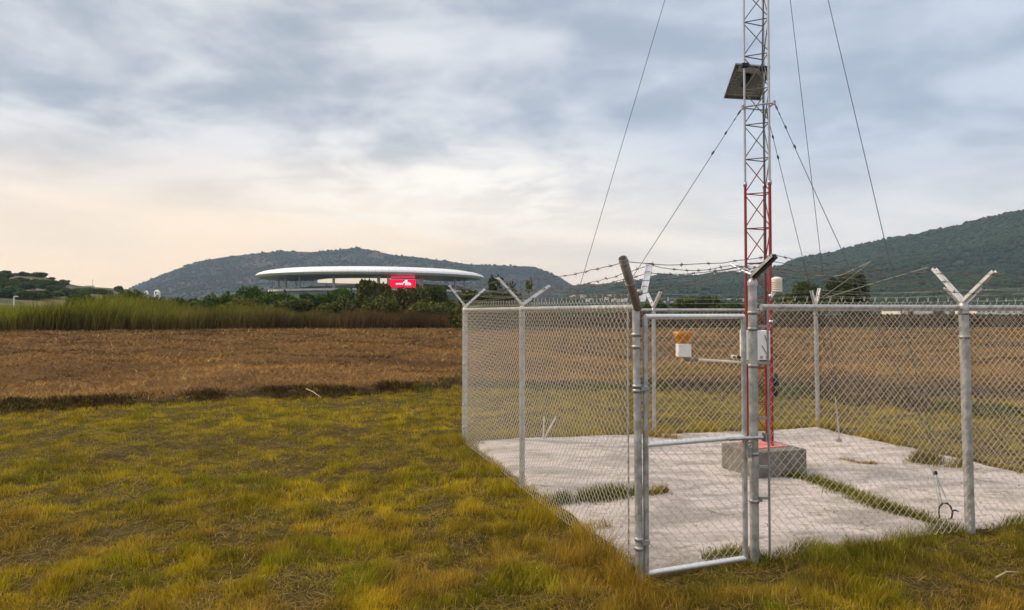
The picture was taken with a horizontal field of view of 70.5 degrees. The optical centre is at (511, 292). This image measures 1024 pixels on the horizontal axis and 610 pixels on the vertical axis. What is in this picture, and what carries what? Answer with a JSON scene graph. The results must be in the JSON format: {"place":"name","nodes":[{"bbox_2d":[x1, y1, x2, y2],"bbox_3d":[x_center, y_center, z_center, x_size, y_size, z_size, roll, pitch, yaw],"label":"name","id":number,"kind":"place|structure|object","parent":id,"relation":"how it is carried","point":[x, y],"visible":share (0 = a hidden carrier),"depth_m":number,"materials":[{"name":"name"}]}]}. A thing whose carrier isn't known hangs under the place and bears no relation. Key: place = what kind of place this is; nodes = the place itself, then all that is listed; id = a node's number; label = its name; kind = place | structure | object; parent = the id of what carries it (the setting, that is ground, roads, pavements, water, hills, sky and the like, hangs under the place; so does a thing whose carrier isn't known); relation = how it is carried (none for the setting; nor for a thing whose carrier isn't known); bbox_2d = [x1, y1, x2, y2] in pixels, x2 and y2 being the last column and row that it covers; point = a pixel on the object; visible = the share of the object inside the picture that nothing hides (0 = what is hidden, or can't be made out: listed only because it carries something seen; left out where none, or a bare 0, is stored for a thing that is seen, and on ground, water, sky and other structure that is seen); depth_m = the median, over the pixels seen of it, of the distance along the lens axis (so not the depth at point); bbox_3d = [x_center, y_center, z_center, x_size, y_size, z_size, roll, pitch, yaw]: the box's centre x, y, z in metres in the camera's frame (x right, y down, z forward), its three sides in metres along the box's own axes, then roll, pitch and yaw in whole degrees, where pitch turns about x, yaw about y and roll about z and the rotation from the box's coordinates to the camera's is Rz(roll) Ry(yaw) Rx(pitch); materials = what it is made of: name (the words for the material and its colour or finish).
{"place":"outdoors","nodes":[
{"label":"outdoors","id":0,"kind":"place"},
{"bbox_2d":[0,273,153,310],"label":"hills","id":1,"kind":"structure","parent":0,"point":[6,299],"depth_m":285.50,"materials":[{"name":"green plant"}]},
{"bbox_2d":[0,272,14,278],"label":"bush","id":2,"kind":"object","parent":1,"relation":"on","point":[4,275],"visible":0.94,"depth_m":377.71,"materials":[{"name":"green plant"}]},
{"bbox_2d":[0,277,18,283],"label":"bush","id":3,"kind":"object","parent":1,"relation":"on","point":[5,280],"visible":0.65,"depth_m":326.49,"materials":[{"name":"green plant"}]},
{"bbox_2d":[0,286,26,296],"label":"bush","id":4,"kind":"object","parent":1,"relation":"on","point":[8,291],"visible":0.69,"depth_m":270.52,"materials":[{"name":"green plant"}]},
{"bbox_2d":[7,281,21,286],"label":"bush","id":5,"kind":"object","parent":1,"relation":"on","point":[11,283],"visible":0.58,"depth_m":321.23,"materials":[{"name":"green plant"}]},
{"bbox_2d":[12,277,29,281],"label":"bush","id":6,"kind":"object","parent":1,"relation":"on","point":[21,279],"visible":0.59,"depth_m":364.75,"materials":[{"name":"green plant"}]},
{"bbox_2d":[13,271,30,275],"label":"bush","id":7,"kind":"object","parent":1,"relation":"on","point":[21,273],"visible":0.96,"depth_m":418.86,"materials":[{"name":"green plant"}]},
{"bbox_2d":[14,281,36,288],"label":"bush","id":8,"kind":"object","parent":1,"relation":"on","point":[26,285],"visible":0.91,"depth_m":310.89,"materials":[{"name":"green plant"}]},
{"bbox_2d":[12,290,45,299],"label":"bush","id":9,"kind":"object","parent":1,"relation":"on","point":[22,295],"visible":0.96,"depth_m":267.05,"materials":[{"name":"green plant"}]},
{"bbox_2d":[30,278,44,283],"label":"bush","id":10,"kind":"object","parent":1,"relation":"on","point":[35,280],"visible":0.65,"depth_m":365.40,"materials":[{"name":"green plant"}]},
{"bbox_2d":[31,272,47,277],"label":"bush","id":11,"kind":"object","parent":1,"relation":"on","point":[39,274],"visible":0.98,"depth_m":429.93,"materials":[{"name":"green plant"}]},
{"bbox_2d":[35,279,59,288],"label":"bush","id":12,"kind":"object","parent":1,"relation":"on","point":[42,284],"visible":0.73,"depth_m":328.61,"materials":[{"name":"green plant"}]},
{"bbox_2d":[34,290,65,297],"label":"bush","id":13,"kind":"object","parent":1,"relation":"on","point":[51,293],"visible":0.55,"depth_m":281.39,"materials":[{"name":"green plant"}]},
{"bbox_2d":[45,285,65,291],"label":"bush","id":14,"kind":"object","parent":1,"relation":"on","point":[53,288],"visible":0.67,"depth_m":320.77,"materials":[{"name":"green plant"}]},
{"bbox_2d":[58,281,68,286],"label":"bush","id":15,"kind":"object","parent":1,"relation":"on","point":[64,284],"visible":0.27,"depth_m":378.59,"materials":[{"name":"green plant"}]},
{"bbox_2d":[52,287,89,295],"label":"bush","id":16,"kind":"object","parent":1,"relation":"on","point":[69,291],"visible":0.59,"depth_m":309.68,"materials":[{"name":"green plant"}]},
{"bbox_2d":[72,288,91,293],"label":"bush","id":17,"kind":"object","parent":1,"relation":"on","point":[87,289],"visible":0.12,"depth_m":343.48,"materials":[{"name":"green plant"}]},
{"bbox_2d":[91,289,113,294],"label":"bush","id":18,"kind":"object","parent":1,"relation":"on","point":[103,291],"visible":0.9,"depth_m":372.29,"materials":[{"name":"green plant"}]},
{"bbox_2d":[114,285,123,291],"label":"bush","id":19,"kind":"object","parent":1,"relation":"on","point":[118,288],"visible":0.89,"depth_m":414.95,"materials":[{"name":"green plant"}]},
{"bbox_2d":[154,290,159,296],"bbox_3d":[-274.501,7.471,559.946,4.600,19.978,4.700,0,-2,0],"label":"domed house","id":20,"kind":"structure","parent":1,"relation":"on","point":[156,292],"depth_m":558.33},
{"bbox_2d":[131,248,571,305],"bbox_3d":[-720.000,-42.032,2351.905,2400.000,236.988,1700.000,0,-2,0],"label":"hills","id":21,"kind":"structure","parent":0,"point":[360,256],"depth_m":2278.51,"materials":[{"name":"green plant"}]},
{"bbox_2d":[129,246,572,305],"bbox_3d":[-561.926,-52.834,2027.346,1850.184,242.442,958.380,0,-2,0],"label":"woodland","id":22,"kind":"object","parent":21,"relation":"on","point":[227,282],"visible":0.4,"depth_m":2254.03,"materials":[{"name":"green plant"}]},
{"bbox_2d":[292,294,531,312],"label":"mound","id":23,"kind":"object","parent":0,"point":[452,297],"visible":0.05,"depth_m":394.29,"materials":[{"name":"green plant"}]},
{"bbox_2d":[255,266,483,294],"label":"stadium","id":24,"kind":"object","parent":23,"relation":"on","point":[408,277],"visible":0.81,"depth_m":396.26,"materials":[{"name":"metal"}]},
{"bbox_2d":[0,379,1023,609],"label":"grass","id":25,"kind":"structure","parent":0,"point":[612,567],"depth_m":5.61,"materials":[{"name":"green plant"}]},
{"bbox_2d":[0,314,1023,609],"bbox_3d":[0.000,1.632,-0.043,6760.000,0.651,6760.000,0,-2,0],"label":"ground","id":26,"kind":"structure","parent":0,"point":[208,444],"depth_m":10.71,"materials":[{"name":"green plant"}]},
{"bbox_2d":[65,293,97,305],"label":"bush","id":27,"kind":"object","parent":26,"relation":"on","point":[73,296],"visible":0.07,"depth_m":116.35,"materials":[{"name":"green plant"}]},
{"bbox_2d":[116,289,151,303],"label":"bush","id":28,"kind":"object","parent":26,"relation":"on","point":[131,293],"visible":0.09,"depth_m":122.56,"materials":[{"name":"green plant"}]},
{"bbox_2d":[146,295,178,306],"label":"bush","id":29,"kind":"object","parent":26,"relation":"on","point":[161,299],"visible":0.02,"depth_m":119.24,"materials":[{"name":"green plant"}]},
{"bbox_2d":[165,297,196,307],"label":"bush","id":30,"kind":"object","parent":26,"relation":"on","point":[182,301],"visible":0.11,"depth_m":117.71,"materials":[{"name":"green plant"}]},
{"bbox_2d":[184,299,202,311],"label":"bush","id":31,"kind":"object","parent":26,"relation":"on","point":[195,302],"visible":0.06,"depth_m":95.27,"materials":[{"name":"green plant"}]},
{"bbox_2d":[195,291,234,311],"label":"bush","id":32,"kind":"object","parent":26,"relation":"on","point":[222,299],"visible":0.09,"depth_m":90.12,"materials":[{"name":"green plant"}]},
{"bbox_2d":[218,292,266,311],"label":"bush","id":33,"kind":"object","parent":26,"relation":"on","point":[237,300],"visible":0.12,"depth_m":81.06,"materials":[{"name":"green plant"}]},
{"bbox_2d":[236,285,276,301],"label":"bush","id":34,"kind":"object","parent":26,"relation":"on","point":[249,292],"visible":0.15,"depth_m":93.86,"materials":[{"name":"green plant"}]},
{"bbox_2d":[256,289,293,307],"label":"bush","id":35,"kind":"object","parent":26,"relation":"on","point":[267,298],"visible":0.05,"depth_m":89.20,"materials":[{"name":"green plant"}]},
{"bbox_2d":[270,298,315,314],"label":"bush","id":36,"kind":"object","parent":26,"relation":"on","point":[300,305],"visible":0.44,"depth_m":80.08,"materials":[{"name":"green plant"}]},
{"bbox_2d":[283,293,334,307],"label":"bush","id":37,"kind":"object","parent":26,"relation":"on","point":[316,300],"visible":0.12,"depth_m":87.97,"materials":[{"name":"green plant"}]},
{"bbox_2d":[315,297,358,315],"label":"bush","id":38,"kind":"object","parent":26,"relation":"on","point":[343,305],"visible":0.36,"depth_m":78.05,"materials":[{"name":"green plant"}]},
{"bbox_2d":[323,286,354,301],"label":"bush","id":39,"kind":"object","parent":26,"relation":"on","point":[339,292],"visible":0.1,"depth_m":91.30,"materials":[{"name":"green plant"}]},
{"bbox_2d":[333,278,381,307],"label":"bush","id":40,"kind":"object","parent":26,"relation":"on","point":[364,286],"visible":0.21,"depth_m":88.02,"materials":[{"name":"green plant"}]},
{"bbox_2d":[358,281,392,303],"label":"bush","id":41,"kind":"object","parent":26,"relation":"on","point":[382,287],"visible":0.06,"depth_m":87.48,"materials":[{"name":"green plant"}]},
{"bbox_2d":[358,293,401,314],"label":"bush","id":42,"kind":"object","parent":26,"relation":"on","point":[376,301],"visible":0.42,"depth_m":78.88,"materials":[{"name":"green plant"}]},
{"bbox_2d":[381,286,425,312],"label":"bush","id":43,"kind":"object","parent":26,"relation":"on","point":[407,297],"visible":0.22,"depth_m":84.31,"materials":[{"name":"green plant"}]},
{"bbox_2d":[404,296,450,316],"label":"bush","id":44,"kind":"object","parent":26,"relation":"on","point":[421,305],"visible":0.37,"depth_m":78.98,"materials":[{"name":"green plant"}]},
{"bbox_2d":[416,284,456,315],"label":"bush","id":45,"kind":"object","parent":26,"relation":"on","point":[437,293],"visible":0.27,"depth_m":90.02,"materials":[{"name":"green plant"}]},
{"bbox_2d":[448,288,490,328],"bbox_3d":[-3.190,1.734,65.903,5.248,4.385,4.638,0,-2,11],"label":"bush","id":46,"kind":"object","parent":26,"relation":"on","point":[456,318],"visible":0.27,"depth_m":64.67,"materials":[{"name":"green plant"}]},
{"bbox_2d":[468,290,514,330],"bbox_3d":[-1.822,1.832,63.733,3.497,4.610,4.320,-1,-2,26],"label":"bush","id":47,"kind":"object","parent":26,"relation":"on","point":[485,313],"visible":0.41,"depth_m":62.59,"materials":[{"name":"green plant"}]},
{"bbox_2d":[487,274,532,329],"bbox_3d":[-0.069,1.026,62.230,3.998,5.772,3.199,0,-2,12],"label":"tree","id":48,"kind":"object","parent":26,"relation":"on","point":[492,286],"visible":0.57,"depth_m":61.70,"materials":[{"name":"green plant"}]},
{"bbox_2d":[0,326,1023,414],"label":"cut straw","id":49,"kind":"object","parent":26,"relation":"on","point":[228,331],"visible":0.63,"depth_m":25.55,"materials":[{"name":"brown plant"}]},
{"bbox_2d":[0,289,1023,331],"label":"reeds","id":50,"kind":"object","parent":26,"relation":"on","point":[114,313],"visible":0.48,"depth_m":68.41,"materials":[{"name":"green plant"}]},
{"bbox_2d":[448,255,652,579],"bbox_3d":[0.148,0.906,7.187,0.568,2.164,5.515,0,-2,-16],"label":"chain link fence","id":51,"kind":"object","parent":26,"relation":"on","point":[637,297],"visible":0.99,"depth_m":5.99,"materials":[{"name":"metal"}]},
{"bbox_2d":[641,314,766,575],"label":"gate","id":52,"kind":"structure","parent":51,"relation":"attached to","point":[746,445],"depth_m":4.92,"materials":[{"name":"metal"}]},
{"bbox_2d":[467,288,820,438],"bbox_3d":[1.958,0.989,10.392,5.755,2.168,0.503,0,-2,-14],"label":"chain link fence","id":53,"kind":"object","parent":26,"relation":"on","point":[654,355],"visible":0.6,"depth_m":10.48,"materials":[{"name":"metal"}]},
{"bbox_2d":[640,300,667,313],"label":"bush","id":54,"kind":"object","parent":26,"relation":"on","point":[647,305],"visible":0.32,"depth_m":147.40,"materials":[{"name":"green plant"}]},
{"bbox_2d":[670,295,731,313],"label":"bush","id":55,"kind":"object","parent":26,"relation":"on","point":[678,303],"visible":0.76,"depth_m":149.39,"materials":[{"name":"green plant"}]},
{"bbox_2d":[722,299,744,313],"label":"bush","id":56,"kind":"object","parent":26,"relation":"on","point":[734,305],"visible":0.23,"depth_m":153.60,"materials":[{"name":"green plant"}]},
{"bbox_2d":[473,427,1023,569],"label":"concrete pad","id":57,"kind":"object","parent":26,"relation":"on","point":[763,520],"visible":0.56,"depth_m":7.02,"materials":[{"name":"concrete"}]},
{"bbox_2d":[551,478,649,507],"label":"weeds","id":58,"kind":"object","parent":57,"relation":"on","point":[617,495],"visible":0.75,"depth_m":6.72,"materials":[{"name":"green plant"}]},
{"bbox_2d":[642,482,670,496],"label":"weeds","id":59,"kind":"object","parent":57,"relation":"on","point":[656,491],"visible":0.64,"depth_m":6.90,"materials":[{"name":"green plant"}]},
{"bbox_2d":[648,427,679,438],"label":"weeds","id":60,"kind":"object","parent":57,"relation":"on","point":[653,433],"visible":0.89,"depth_m":9.97,"materials":[{"name":"green plant"}]},
{"bbox_2d":[700,539,749,560],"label":"weeds","id":61,"kind":"object","parent":57,"relation":"on","point":[732,549],"visible":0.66,"depth_m":5.15,"materials":[{"name":"green plant"}]},
{"bbox_2d":[497,430,1023,563],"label":"dead grass","id":62,"kind":"structure","parent":57,"relation":"on","point":[764,492],"depth_m":6.84,"materials":[{"name":"plant"}]},
{"bbox_2d":[722,440,806,478],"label":"concrete block","id":63,"kind":"structure","parent":57,"relation":"on","point":[763,460],"depth_m":7.66,"materials":[{"name":"grey concrete"}]},
{"bbox_2d":[738,0,787,448],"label":"lattice mast","id":64,"kind":"object","parent":63,"relation":"on","point":[763,444],"visible":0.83,"depth_m":8.01,"materials":[{"name":"metal"}]},
{"bbox_2d":[543,0,664,408],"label":"guy wire","id":65,"kind":"object","parent":64,"relation":"attached to","point":[608,190],"visible":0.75,"depth_m":9.09,"materials":[{"name":"grey metal"}]},
{"bbox_2d":[542,109,740,413],"bbox_3d":[1.470,-0.214,8.828,2.786,3.635,0.027,-1,-2,39],"label":"guy wire","id":66,"kind":"object","parent":64,"relation":"attached to","point":[725,133],"visible":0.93,"depth_m":8.52,"materials":[{"name":"grey metal"}]},
{"bbox_2d":[673,331,747,363],"bbox_3d":[2.148,0.592,7.837,0.814,0.350,0.224,0,-2,0],"label":"rain gauge","id":67,"kind":"object","parent":64,"relation":"attached to","point":[686,348],"visible":0.93,"depth_m":7.77,"materials":[{"name":"orange plastic"}]},
{"bbox_2d":[724,63,766,99],"bbox_3d":[2.705,-2.437,8.289,0.419,0.360,0.538,0,-2,0],"label":"solar panel","id":68,"kind":"object","parent":64,"relation":"attached to","point":[734,89],"visible":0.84,"depth_m":8.36,"materials":[{"name":"glass"}]},
{"bbox_2d":[740,330,769,361],"bbox_3d":[2.612,0.577,7.770,0.286,0.351,0.154,0,-2,-10],"label":"instrument box","id":69,"kind":"object","parent":64,"relation":"attached to","point":[762,344],"visible":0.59,"depth_m":7.72,"materials":[{"name":"white paint"}]},
{"bbox_2d":[731,355,740,358],"bbox_3d":[2.424,0.693,7.795,0.144,0.059,0.068,0,-2,-4],"label":"camera sensor","id":70,"kind":"object","parent":69,"relation":"attached to","point":[734,357],"visible":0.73,"depth_m":7.78,"materials":[{"name":"beige plastic"}]},
{"bbox_2d":[746,331,769,359],"bbox_3d":[2.622,0.558,7.712,0.280,0.310,0.031,0,-2,-10],"label":"door","id":71,"kind":"structure","parent":69,"relation":"in","point":[762,355],"depth_m":7.72,"materials":[{"name":"white paint"}]},
{"bbox_2d":[769,374,778,396],"bbox_3d":[2.861,1.008,7.911,0.105,0.255,0.091,-1,-2,26],"label":"cable bundle","id":72,"kind":"object","parent":64,"relation":"hanging from","point":[775,383],"visible":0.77,"depth_m":7.88,"materials":[{"name":"black rubber"}]},
{"bbox_2d":[771,277,782,296],"bbox_3d":[2.875,-0.062,7.864,0.122,0.230,0.119,0,-2,0],"label":"radiation shield","id":73,"kind":"object","parent":64,"relation":"attached to","point":[776,283],"visible":1,"depth_m":7.82,"materials":[{"name":"beige plastic"}]},
{"bbox_2d":[766,113,836,393],"bbox_3d":[3.626,-0.345,8.964,0.027,3.423,2.152,-1,-2,43],"label":"guy wire","id":74,"kind":"object","parent":64,"relation":"attached to","point":[798,240],"visible":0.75,"depth_m":8.78,"materials":[{"name":"grey metal"}]},
{"bbox_2d":[790,0,837,395],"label":"guy wire","id":75,"kind":"object","parent":64,"relation":"attached to","point":[812,187],"visible":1,"depth_m":9.17,"materials":[{"name":"grey metal"}]},
{"bbox_2d":[775,104,931,442],"bbox_3d":[3.321,-0.348,7.189,0.027,3.475,1.573,1,-2,-38],"label":"guy wire","id":76,"kind":"object","parent":64,"relation":"attached to","point":[785,127],"visible":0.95,"depth_m":7.22,"materials":[{"name":"grey metal"}]},
{"bbox_2d":[828,0,932,443],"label":"guy wire","id":77,"kind":"object","parent":64,"relation":"attached to","point":[879,217],"visible":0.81,"depth_m":6.95,"materials":[{"name":"grey metal"}]},
{"bbox_2d":[547,432,1019,561],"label":"gravel","id":78,"kind":"structure","parent":57,"relation":"on","point":[818,484],"depth_m":7.58,"materials":[{"name":"grey gravel"}]},
{"bbox_2d":[835,397,841,441],"bbox_3d":[4.375,1.711,9.703,0.078,0.651,0.146,-1,-2,27],"label":"guy anchor","id":79,"kind":"object","parent":57,"relation":"on","point":[839,439],"visible":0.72,"depth_m":9.69,"materials":[{"name":"metal"}]},
{"bbox_2d":[778,466,939,521],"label":"weeds","id":80,"kind":"object","parent":57,"relation":"on","point":[865,499],"visible":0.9,"depth_m":6.58,"materials":[{"name":"green plant"}]},
{"bbox_2d":[839,457,878,464],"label":"weeds","id":81,"kind":"object","parent":57,"relation":"on","point":[865,461],"visible":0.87,"depth_m":8.26,"materials":[{"name":"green plant"}]},
{"bbox_2d":[883,445,976,470],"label":"weeds","id":82,"kind":"object","parent":57,"relation":"on","point":[926,458],"visible":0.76,"depth_m":8.26,"materials":[{"name":"green plant"}]},
{"bbox_2d":[938,502,958,518],"bbox_3d":[3.607,1.806,5.981,0.187,0.154,0.037,0,-2,-11],"label":"hose","id":83,"kind":"object","parent":57,"relation":"on","point":[947,503],"visible":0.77,"depth_m":5.97,"materials":[{"name":"black rubber"}]},
{"bbox_2d":[525,311,1022,318],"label":"undergrowth","id":84,"kind":"object","parent":26,"relation":"on","point":[977,314],"visible":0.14,"depth_m":121.64,"materials":[{"name":"green plant"}]},
{"bbox_2d":[772,280,832,317],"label":"tree","id":85,"kind":"object","parent":26,"relation":"on","point":[803,288],"visible":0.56,"depth_m":103.98,"materials":[{"name":"green plant"}]},
{"bbox_2d":[631,254,1023,562],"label":"chain link fence","id":86,"kind":"object","parent":26,"relation":"on","point":[963,307],"visible":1,"depth_m":5.43,"materials":[{"name":"metal"}]},
{"bbox_2d":[825,272,872,316],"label":"tree","id":87,"kind":"object","parent":26,"relation":"on","point":[848,296],"visible":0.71,"depth_m":98.45,"materials":[{"name":"green plant"}]},
{"bbox_2d":[882,311,913,314],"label":"warehouse","id":88,"kind":"structure","parent":26,"relation":"on","point":[889,312],"depth_m":413.38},
{"bbox_2d":[813,261,1023,469],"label":"chain link fence","id":89,"kind":"object","parent":26,"relation":"on","point":[954,297],"visible":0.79,"depth_m":9.22,"materials":[{"name":"metal"}]},
{"bbox_2d":[908,311,944,314],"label":"warehouse","id":90,"kind":"structure","parent":26,"relation":"on","point":[921,312],"depth_m":409.85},
{"bbox_2d":[955,311,995,314],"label":"warehouse","id":91,"kind":"structure","parent":26,"relation":"on","point":[976,312],"depth_m":409.86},
{"bbox_2d":[995,571,1017,578],"bbox_3d":[3.190,1.810,4.669,0.209,0.035,0.012,1,-2,-21],"label":"stick","id":92,"kind":"object","parent":26,"relation":"on","point":[1001,574],"visible":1,"depth_m":4.66,"materials":[{"name":"beige wood"}]},
{"bbox_2d":[996,311,1023,314],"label":"warehouse","id":93,"kind":"structure","parent":26,"relation":"on","point":[1012,312],"depth_m":409.84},
{"bbox_2d":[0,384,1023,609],"bbox_3d":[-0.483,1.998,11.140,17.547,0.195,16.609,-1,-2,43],"label":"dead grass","id":94,"kind":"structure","parent":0,"point":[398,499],"depth_m":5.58,"materials":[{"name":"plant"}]},
{"bbox_2d":[0,373,1023,421],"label":"dead grass","id":95,"kind":"structure","parent":0,"point":[328,393],"depth_m":14.46,"materials":[{"name":"plant"}]},
{"bbox_2d":[0,0,1023,288],"label":"sky","id":96,"kind":"structure","parent":0,"point":[141,140],"materials":[{"name":"grey"}]},
{"bbox_2d":[542,416,556,440],"bbox_3d":[0.475,1.816,9.583,0.232,0.383,0.080,-1,-2,29],"label":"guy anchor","id":97,"kind":"object","parent":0,"point":[548,428],"visible":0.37,"depth_m":9.60,"materials":[{"name":"metal"}]},
{"bbox_2d":[531,212,1023,313],"bbox_3d":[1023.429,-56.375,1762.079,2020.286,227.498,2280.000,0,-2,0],"label":"hills","id":98,"kind":"structure","parent":0,"point":[959,261],"depth_m":1174.03,"materials":[{"name":"green plant"}]},
{"bbox_2d":[529,209,1023,312],"bbox_3d":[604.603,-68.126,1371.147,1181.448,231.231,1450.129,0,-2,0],"label":"woodland","id":99,"kind":"object","parent":98,"relation":"on","point":[880,260],"visible":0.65,"depth_m":1178.20,"materials":[{"name":"green plant"}]},
{"bbox_2d":[931,465,947,504],"bbox_3d":[3.789,1.709,6.427,0.070,0.343,0.124,0,-2,-14],"label":"guy anchor","id":100,"kind":"object","parent":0,"point":[936,473],"visible":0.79,"depth_m":6.42,"materials":[{"name":"metal"}]}
]}

